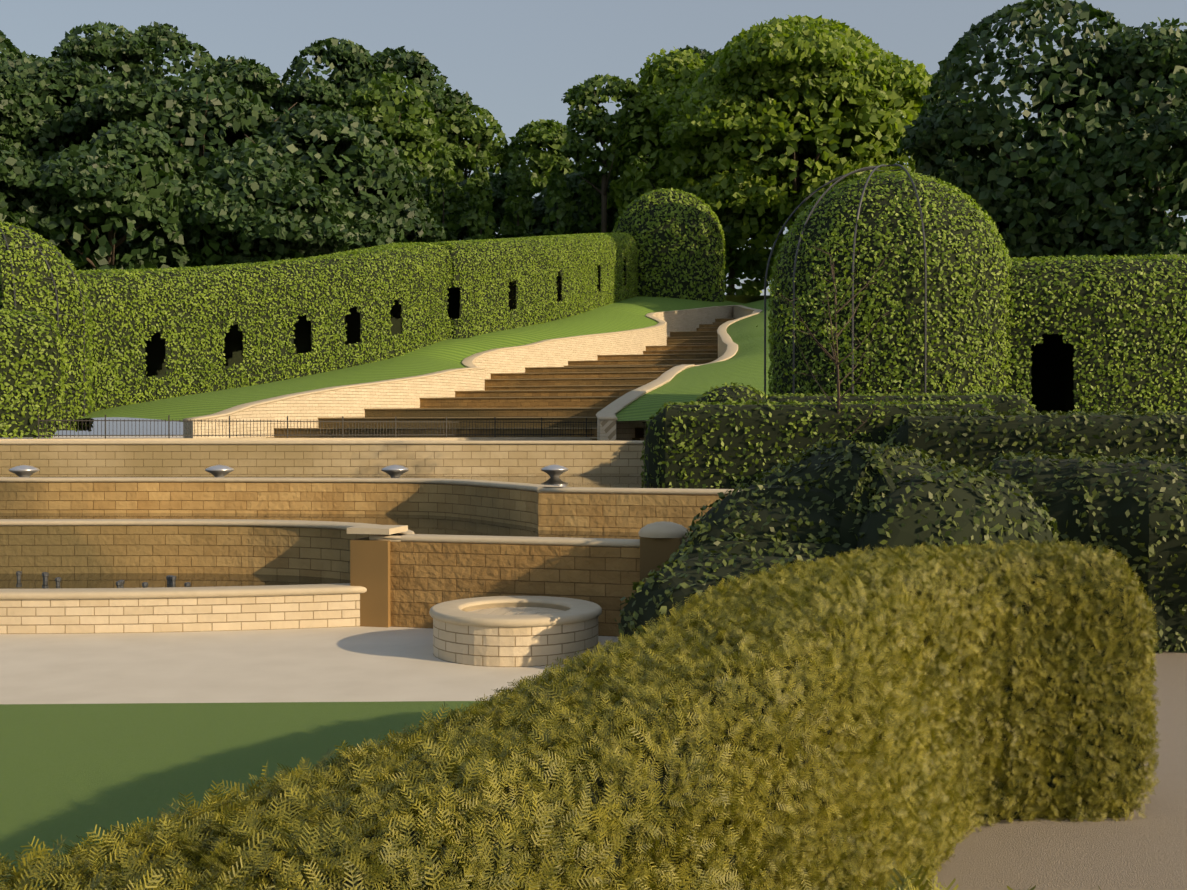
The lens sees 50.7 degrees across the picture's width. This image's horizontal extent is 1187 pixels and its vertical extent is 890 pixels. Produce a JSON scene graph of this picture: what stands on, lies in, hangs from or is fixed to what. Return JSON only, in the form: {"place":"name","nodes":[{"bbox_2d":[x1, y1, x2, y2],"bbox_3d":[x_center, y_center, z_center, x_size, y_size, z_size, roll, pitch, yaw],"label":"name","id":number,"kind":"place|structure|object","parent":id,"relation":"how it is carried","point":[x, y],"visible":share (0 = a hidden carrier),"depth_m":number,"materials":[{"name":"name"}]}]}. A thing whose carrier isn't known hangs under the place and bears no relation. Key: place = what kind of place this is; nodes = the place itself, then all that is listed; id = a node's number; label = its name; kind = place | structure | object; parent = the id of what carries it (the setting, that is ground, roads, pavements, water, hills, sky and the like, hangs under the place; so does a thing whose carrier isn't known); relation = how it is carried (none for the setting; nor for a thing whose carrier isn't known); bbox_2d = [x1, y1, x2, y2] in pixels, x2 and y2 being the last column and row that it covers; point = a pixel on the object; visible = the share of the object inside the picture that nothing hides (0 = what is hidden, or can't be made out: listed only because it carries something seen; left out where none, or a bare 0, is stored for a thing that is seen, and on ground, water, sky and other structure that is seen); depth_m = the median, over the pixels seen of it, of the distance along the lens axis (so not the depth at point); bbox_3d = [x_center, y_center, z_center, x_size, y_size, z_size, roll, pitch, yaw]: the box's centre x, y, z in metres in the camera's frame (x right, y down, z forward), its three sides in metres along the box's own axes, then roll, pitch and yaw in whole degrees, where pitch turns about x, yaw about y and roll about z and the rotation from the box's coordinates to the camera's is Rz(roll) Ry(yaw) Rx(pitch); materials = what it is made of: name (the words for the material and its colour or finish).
{"place":"outdoors","nodes":[
{"label":"outdoors","id":0,"kind":"place"},
{"bbox_2d":[0,519,414,541],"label":"wall coping","id":1,"kind":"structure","parent":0,"point":[187,522],"depth_m":22.15,"materials":[{"name":"beige stone"}]},
{"bbox_2d":[0,701,490,889],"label":"grass","id":2,"kind":"structure","parent":0,"point":[71,771],"depth_m":11.60,"materials":[{"name":"green plant"}]},
{"bbox_2d":[0,477,562,492],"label":"wall coping","id":3,"kind":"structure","parent":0,"point":[512,485],"depth_m":25.95,"materials":[{"name":"beige stone"}]},
{"bbox_2d":[0,436,620,703],"bbox_3d":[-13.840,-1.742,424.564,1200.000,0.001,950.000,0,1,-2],"label":"paving","id":4,"kind":"structure","parent":0,"point":[361,664],"depth_m":15.68,"materials":[{"name":"beige stone"}]},
{"bbox_2d":[0,593,359,633],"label":"basin wall","id":5,"kind":"structure","parent":4,"relation":"on","point":[78,616],"depth_m":18.53,"materials":[{"name":"beige brick"}]},
{"bbox_2d":[0,573,349,588],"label":"water basin","id":6,"kind":"object","parent":5,"relation":"in","point":[84,580],"visible":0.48,"depth_m":21.14,"materials":[{"name":"grey"}]},
{"bbox_2d":[16,571,190,587],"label":"fountain nozzles","id":7,"kind":"object","parent":6,"relation":"in","point":[171,579],"visible":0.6,"depth_m":20.57,"materials":[{"name":"grey metal"}]},
{"bbox_2d":[0,583,366,599],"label":"wall coping","id":8,"kind":"object","parent":5,"relation":"on","point":[157,593],"visible":0.98,"depth_m":18.57,"materials":[{"name":"beige stone"}]},
{"bbox_2d":[0,526,375,579],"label":"bay wall","id":9,"kind":"structure","parent":4,"relation":"on","point":[309,552],"depth_m":22.18,"materials":[{"name":"stone"}]},
{"bbox_2d":[350,537,390,627],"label":"pier","id":10,"kind":"structure","parent":4,"relation":"on","point":[369,565],"depth_m":19.01,"materials":[{"name":"stone"}]},
{"bbox_2d":[347,524,407,534],"bbox_3d":[-3.326,1.302,19.311,0.700,0.090,0.700,0,1,15],"label":"pier cap","id":11,"kind":"object","parent":10,"relation":"on","point":[379,529],"visible":1,"depth_m":19.04,"materials":[{"name":"beige stone"}]},
{"bbox_2d":[390,542,639,636],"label":"wing wall","id":12,"kind":"structure","parent":4,"relation":"on","point":[425,577],"depth_m":18.54,"materials":[{"name":"brown stone"}]},
{"bbox_2d":[379,534,686,547],"bbox_3d":[0.345,1.431,18.330,7.600,0.090,0.446,0,1,15],"label":"wall coping","id":13,"kind":"object","parent":12,"relation":"on","point":[555,541],"depth_m":18.54,"materials":[{"name":"beige stone"}]},
{"bbox_2d":[433,607,597,666],"bbox_3d":[-1.043,2.534,16.877,2.220,0.500,2.220,0,1,-2],"label":"round basin","id":14,"kind":"object","parent":4,"relation":"on","point":[502,646],"visible":0.65,"depth_m":15.91,"materials":[{"name":"stone"}]},
{"bbox_2d":[429,596,601,626],"bbox_3d":[-1.043,2.429,16.876,2.320,0.510,2.320,0,1,-2],"label":"basin rim","id":15,"kind":"object","parent":14,"relation":"on","point":[458,613],"visible":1,"depth_m":16.41,"materials":[{"name":"beige stone"}]},
{"bbox_2d":[640,537,687,583],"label":"stone pillar","id":16,"kind":"structure","parent":4,"relation":"on","point":[655,553],"depth_m":17.79,"materials":[{"name":"brown stone"}]},
{"bbox_2d":[638,521,688,537],"bbox_3d":[1.015,1.206,18.042,0.740,0.210,0.740,0,1,-2],"label":"pillar cap","id":17,"kind":"object","parent":16,"relation":"on","point":[663,529],"visible":0.94,"depth_m":17.78,"materials":[{"name":"grey stone"}]},
{"bbox_2d":[614,410,1186,653],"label":"dark yew leaves","id":18,"kind":"object","parent":4,"relation":"on","point":[958,471],"visible":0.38,"depth_m":16.61,"materials":[{"name":"green plant"}]},
{"bbox_2d":[621,575,745,638],"bbox_3d":[1.887,2.213,14.746,3.334,1.250,0.560,0,1,14],"label":"shrub","id":19,"kind":"object","parent":18,"relation":"attached to","point":[679,594],"visible":0.02,"depth_m":15.08,"materials":[{"name":"green plant"}]},
{"bbox_2d":[891,486,1054,552],"bbox_3d":[5.061,1.652,15.530,3.451,2.250,0.560,0,1,-31],"label":"shrub","id":20,"kind":"object","parent":18,"relation":"attached to","point":[906,536],"visible":0.17,"depth_m":15.24,"materials":[{"name":"green plant"}]},
{"bbox_2d":[0,513,639,538],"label":"coping","id":21,"kind":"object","parent":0,"point":[433,524],"depth_m":23.98,"materials":[{"name":"grey stone"}]},
{"bbox_2d":[0,475,747,488],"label":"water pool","id":22,"kind":"structure","parent":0,"point":[617,481],"depth_m":29.11,"materials":[{"name":"grey"}]},
{"bbox_2d":[9,465,39,476],"bbox_3d":[-13.476,0.772,29.654,0.680,0.600,0.680,0,1,-2],"label":"metal bowl","id":23,"kind":"object","parent":22,"relation":"on","point":[24,471],"visible":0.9,"depth_m":29.47,"materials":[{"name":"silver metal"}]},
{"bbox_2d":[205,465,233,476],"bbox_3d":[-8.899,0.770,29.809,0.680,0.600,0.680,0,1,-2],"label":"metal bowl","id":24,"kind":"object","parent":22,"relation":"on","point":[219,470],"visible":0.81,"depth_m":29.61,"materials":[{"name":"silver metal"}]},
{"bbox_2d":[0,482,537,528],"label":"bay wall","id":25,"kind":"structure","parent":22,"relation":"in","point":[511,506],"depth_m":26.00,"materials":[{"name":"stone"}]},
{"bbox_2d":[0,445,644,475],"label":"wall","id":26,"kind":"structure","parent":22,"relation":"in","point":[198,460],"depth_m":30.98,"materials":[{"name":"stone"}]},
{"bbox_2d":[0,441,643,444],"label":"wall coping","id":27,"kind":"object","parent":26,"relation":"on","point":[321,443],"depth_m":30.94,"materials":[{"name":"beige stone"}]},
{"bbox_2d":[381,465,408,476],"bbox_3d":[-4.741,0.769,29.950,0.680,0.600,0.680,0,1,-2],"label":"metal bowl","id":28,"kind":"object","parent":22,"relation":"on","point":[395,470],"visible":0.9,"depth_m":29.75,"materials":[{"name":"silver metal"}]},
{"bbox_2d":[541,464,568,476],"bbox_3d":[-0.934,0.767,30.079,0.680,0.600,0.680,0,1,-2],"label":"metal bowl","id":29,"kind":"object","parent":22,"relation":"on","point":[554,470],"visible":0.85,"depth_m":29.88,"materials":[{"name":"silver metal"}]},
{"bbox_2d":[78,296,742,421],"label":"lawn","id":30,"kind":"structure","parent":0,"point":[627,314],"depth_m":69.28,"materials":[{"name":"green plant"}]},
{"bbox_2d":[0,224,88,429],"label":"domed hedge","id":31,"kind":"object","parent":30,"relation":"on","point":[9,238],"visible":0.23,"depth_m":47.72,"materials":[{"name":"green plant"}]},
{"bbox_2d":[0,223,90,426],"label":"metal trellis frame","id":32,"kind":"object","parent":30,"relation":"on","point":[45,260],"visible":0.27,"depth_m":48.10,"materials":[{"name":"metal"}]},
{"bbox_2d":[79,234,636,411],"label":"tunnel","id":33,"kind":"structure","parent":30,"relation":"on","point":[156,350],"depth_m":65.31,"materials":[{"name":"green plant"}]},
{"bbox_2d":[183,306,732,437],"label":"cascade wall","id":34,"kind":"structure","parent":30,"relation":"on","point":[352,402],"depth_m":64.41,"materials":[{"name":"stone"}]},
{"bbox_2d":[184,305,732,421],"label":"wall coping","id":35,"kind":"object","parent":34,"relation":"on","point":[467,362],"visible":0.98,"depth_m":61.89,"materials":[{"name":"beige stone"}]},
{"bbox_2d":[266,318,736,439],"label":"steps","id":36,"kind":"structure","parent":34,"relation":"attached to","point":[521,402],"depth_m":60.87,"materials":[{"name":"stone"}]},
{"bbox_2d":[615,190,722,301],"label":"dome","id":37,"kind":"object","parent":30,"relation":"on","point":[663,237],"visible":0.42,"depth_m":120.06,"materials":[{"name":"green plant"}]},
{"bbox_2d":[492,440,643,440],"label":"water pool","id":38,"kind":"structure","parent":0,"point":[559,440],"depth_m":44.12,"materials":[{"name":"grey liquid"}]},
{"bbox_2d":[0,313,51,437],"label":"hedge","id":39,"kind":"object","parent":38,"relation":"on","point":[16,343],"visible":0.5,"depth_m":42.72,"materials":[{"name":"green plant"}]},
{"bbox_2d":[49,323,60,434],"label":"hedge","id":40,"kind":"object","parent":39,"relation":"attached to","point":[54,366],"visible":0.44,"depth_m":43.43,"materials":[{"name":"green plant"}]},
{"bbox_2d":[0,437,645,440],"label":"fence kerb","id":41,"kind":"structure","parent":38,"relation":"in","point":[347,439],"depth_m":41.04,"materials":[{"name":"beige stone"}]},
{"bbox_2d":[38,414,646,438],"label":"fence","id":42,"kind":"object","parent":41,"relation":"on","point":[320,421],"visible":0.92,"depth_m":41.33,"materials":[{"name":"black metal"}]},
{"bbox_2d":[0,0,1186,434],"label":"sky","id":43,"kind":"structure","parent":0,"point":[516,60],"materials":[{"name":"blue"}]},
{"bbox_2d":[615,299,772,420],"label":"lawn","id":44,"kind":"structure","parent":0,"point":[744,364],"depth_m":56.98,"materials":[{"name":"green plant"}]},
{"bbox_2d":[0,170,1186,438],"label":"hornbeam leaves","id":45,"kind":"object","parent":44,"relation":"on","point":[634,286],"visible":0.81,"depth_m":47.75,"materials":[{"name":"green plant"}]},
{"bbox_2d":[597,306,760,440],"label":"cascade wall","id":46,"kind":"structure","parent":44,"relation":"on","point":[615,430],"depth_m":44.52,"materials":[{"name":"stone"}]},
{"bbox_2d":[596,305,762,420],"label":"wall coping","id":47,"kind":"object","parent":46,"relation":"on","point":[609,411],"visible":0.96,"depth_m":55.32,"materials":[{"name":"beige stone"}]},
{"bbox_2d":[764,164,926,395],"bbox_3d":[7.691,-4.631,38.062,4.437,8.359,4.432,0,1,-2],"label":"metal frame","id":48,"kind":"object","parent":44,"relation":"on","point":[872,168],"visible":0.98,"depth_m":37.78,"materials":[{"name":"black metal"}]},
{"bbox_2d":[773,175,1007,395],"bbox_3d":[9.395,-4.497,39.885,7.300,8.050,7.300,0,1,-2],"label":"dome","id":49,"kind":"object","parent":44,"relation":"on","point":[917,301],"visible":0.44,"depth_m":36.79,"materials":[{"name":"green plant"}]},
{"bbox_2d":[1006,259,1186,414],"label":"tunnel","id":50,"kind":"structure","parent":44,"relation":"on","point":[1052,369],"depth_m":37.65,"materials":[{"name":"green plant"}]},
{"bbox_2d":[725,295,769,303],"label":"lawn","id":51,"kind":"structure","parent":0,"point":[744,299],"depth_m":132.28,"materials":[{"name":"green plant"}]},
{"bbox_2d":[665,404,984,486],"bbox_3d":[4.691,0.335,25.837,6.168,2.300,2.600,0,1,9],"label":"hedge block","id":52,"kind":"object","parent":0,"point":[756,419],"visible":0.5,"depth_m":24.78,"materials":[{"name":"green plant"}]},
{"bbox_2d":[641,440,1025,588],"bbox_3d":[3.013,1.409,16.626,5.768,2.947,3.914,0,1,-36],"label":"shrub","id":53,"kind":"object","parent":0,"point":[869,526],"visible":0.29,"depth_m":15.90,"materials":[{"name":"green plant"}]},
{"bbox_2d":[756,225,919,439],"bbox_3d":[4.805,-1.334,24.712,3.379,6.064,3.413,0,1,-2],"label":"young tree","id":54,"kind":"object","parent":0,"point":[840,295],"depth_m":24.54,"materials":[{"name":"green plant"}]},
{"bbox_2d":[908,415,1186,474],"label":"long hedge","id":55,"kind":"object","parent":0,"point":[1097,428],"visible":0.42,"depth_m":22.01,"materials":[{"name":"green plant"}]},
{"bbox_2d":[924,757,1186,889],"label":"path","id":56,"kind":"structure","parent":0,"point":[1148,852],"depth_m":8.82,"materials":[{"name":"beige concrete"}]},
{"bbox_2d":[77,559,1127,889],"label":"yew","id":57,"kind":"object","parent":56,"relation":"on","point":[663,777],"visible":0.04,"depth_m":5.88,"materials":[{"name":"green plant"}]},
{"bbox_2d":[0,538,1160,889],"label":"yew fronds","id":58,"kind":"object","parent":57,"relation":"on","point":[914,786],"visible":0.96,"depth_m":5.94,"materials":[{"name":"green plant"}]},
{"bbox_2d":[1121,580,1144,814],"bbox_3d":[4.239,1.895,10.212,0.308,1.940,1.178,0,1,-2],"label":"hedge","id":59,"kind":"object","parent":57,"relation":"attached to","point":[1129,737],"visible":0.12,"depth_m":9.73,"materials":[{"name":"green plant"}]},
{"bbox_3d":[2.447,2.083,2.888,3.893,1.799,1.974,0,1,-2],"label":"yew","id":60,"kind":"object","parent":56,"relation":"on","visible":0},
{"bbox_2d":[873,865,1100,889],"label":"yew","id":61,"kind":"object","parent":60,"relation":"on","point":[909,885],"visible":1,"depth_m":3.04,"materials":[{"name":"green plant"}]},
{"bbox_2d":[995,456,1186,652],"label":"hedge","id":62,"kind":"object","parent":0,"point":[1061,508],"visible":0.4,"depth_m":16.95,"materials":[{"name":"green plant"}]},
{"bbox_2d":[1143,651,1186,777],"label":"path","id":63,"kind":"structure","parent":0,"point":[1170,683],"depth_m":13.35,"materials":[{"name":"beige concrete"}]},
{"bbox_2d":[640,382,1035,486],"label":"hedge leaves","id":64,"kind":"object","parent":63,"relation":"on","point":[730,401],"visible":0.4,"depth_m":24.93,"materials":[{"name":"green plant"}]},
{"bbox_2d":[644,407,665,485],"bbox_3d":[1.371,0.329,26.379,0.560,2.300,2.600,0,1,9],"label":"hedge","id":65,"kind":"object","parent":64,"relation":"attached to","point":[651,467],"visible":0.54,"depth_m":25.30,"materials":[{"name":"green plant"}]},
{"bbox_2d":[697,386,765,404],"bbox_3d":[3.446,-0.372,30.915,2.500,2.200,2.500,0,1,-2],"label":"shrub","id":66,"kind":"object","parent":64,"relation":"on","point":[732,394],"visible":0.21,"depth_m":30.26,"materials":[{"name":"green plant"}]},
{"bbox_2d":[888,416,908,447],"bbox_3d":[5.734,1.082,23.832,0.560,3.250,2.400,0,1,16],"label":"hedge","id":67,"kind":"object","parent":63,"relation":"on","point":[902,436],"visible":0.06,"depth_m":22.77,"materials":[{"name":"green plant"}]},
{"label":"terrace","id":68,"kind":"structure","parent":0,"visible":0},
{"bbox_2d":[538,493,727,531],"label":"wing wall","id":69,"kind":"structure","parent":68,"relation":"on","point":[598,512],"depth_m":21.27,"materials":[{"name":"stone"}]},
{"bbox_2d":[539,487,738,494],"bbox_3d":[3.359,0.795,20.691,8.810,0.090,0.446,0,1,15],"label":"wall coping","id":70,"kind":"object","parent":69,"relation":"on","point":[655,491],"depth_m":21.22,"materials":[{"name":"beige stone"}]},
{"bbox_2d":[770,395,1021,413],"bbox_3d":[6.728,0.182,28.302,5.337,2.550,2.200,0,1,11],"label":"hedge block","id":71,"kind":"object","parent":68,"relation":"on","point":[1005,405],"visible":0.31,"depth_m":27.21,"materials":[{"name":"green plant"}]},
{"bbox_2d":[1021,396,1035,412],"bbox_3d":[9.622,0.188,27.737,0.560,2.550,2.200,0,1,11],"label":"hedge","id":72,"kind":"object","parent":68,"relation":"on","point":[1026,403],"visible":0.02,"depth_m":26.86,"materials":[{"name":"green plant"}]},
{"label":"hill","id":73,"kind":"structure","parent":0,"visible":0},
{"bbox_2d":[59,68,1184,294],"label":"tree trunks","id":74,"kind":"object","parent":73,"relation":"on","point":[467,172],"visible":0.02,"depth_m":139.15,"materials":[{"name":"brown plant"}]},
{"bbox_2d":[0,0,1186,272],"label":"trees","id":75,"kind":"object","parent":74,"relation":"attached to","point":[288,184],"visible":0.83,"depth_m":100.73,"materials":[{"name":"green plant"}]},
{"bbox_2d":[341,69,974,294],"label":"tree leaves","id":76,"kind":"object","parent":74,"relation":"on","point":[368,103],"visible":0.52,"depth_m":151.56,"materials":[{"name":"green plant"}]},
{"bbox_2d":[607,15,939,281],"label":"light tree leaves","id":77,"kind":"object","parent":74,"relation":"attached to","point":[741,103],"visible":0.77,"depth_m":130.83,"materials":[{"name":"green plant"}]}
]}

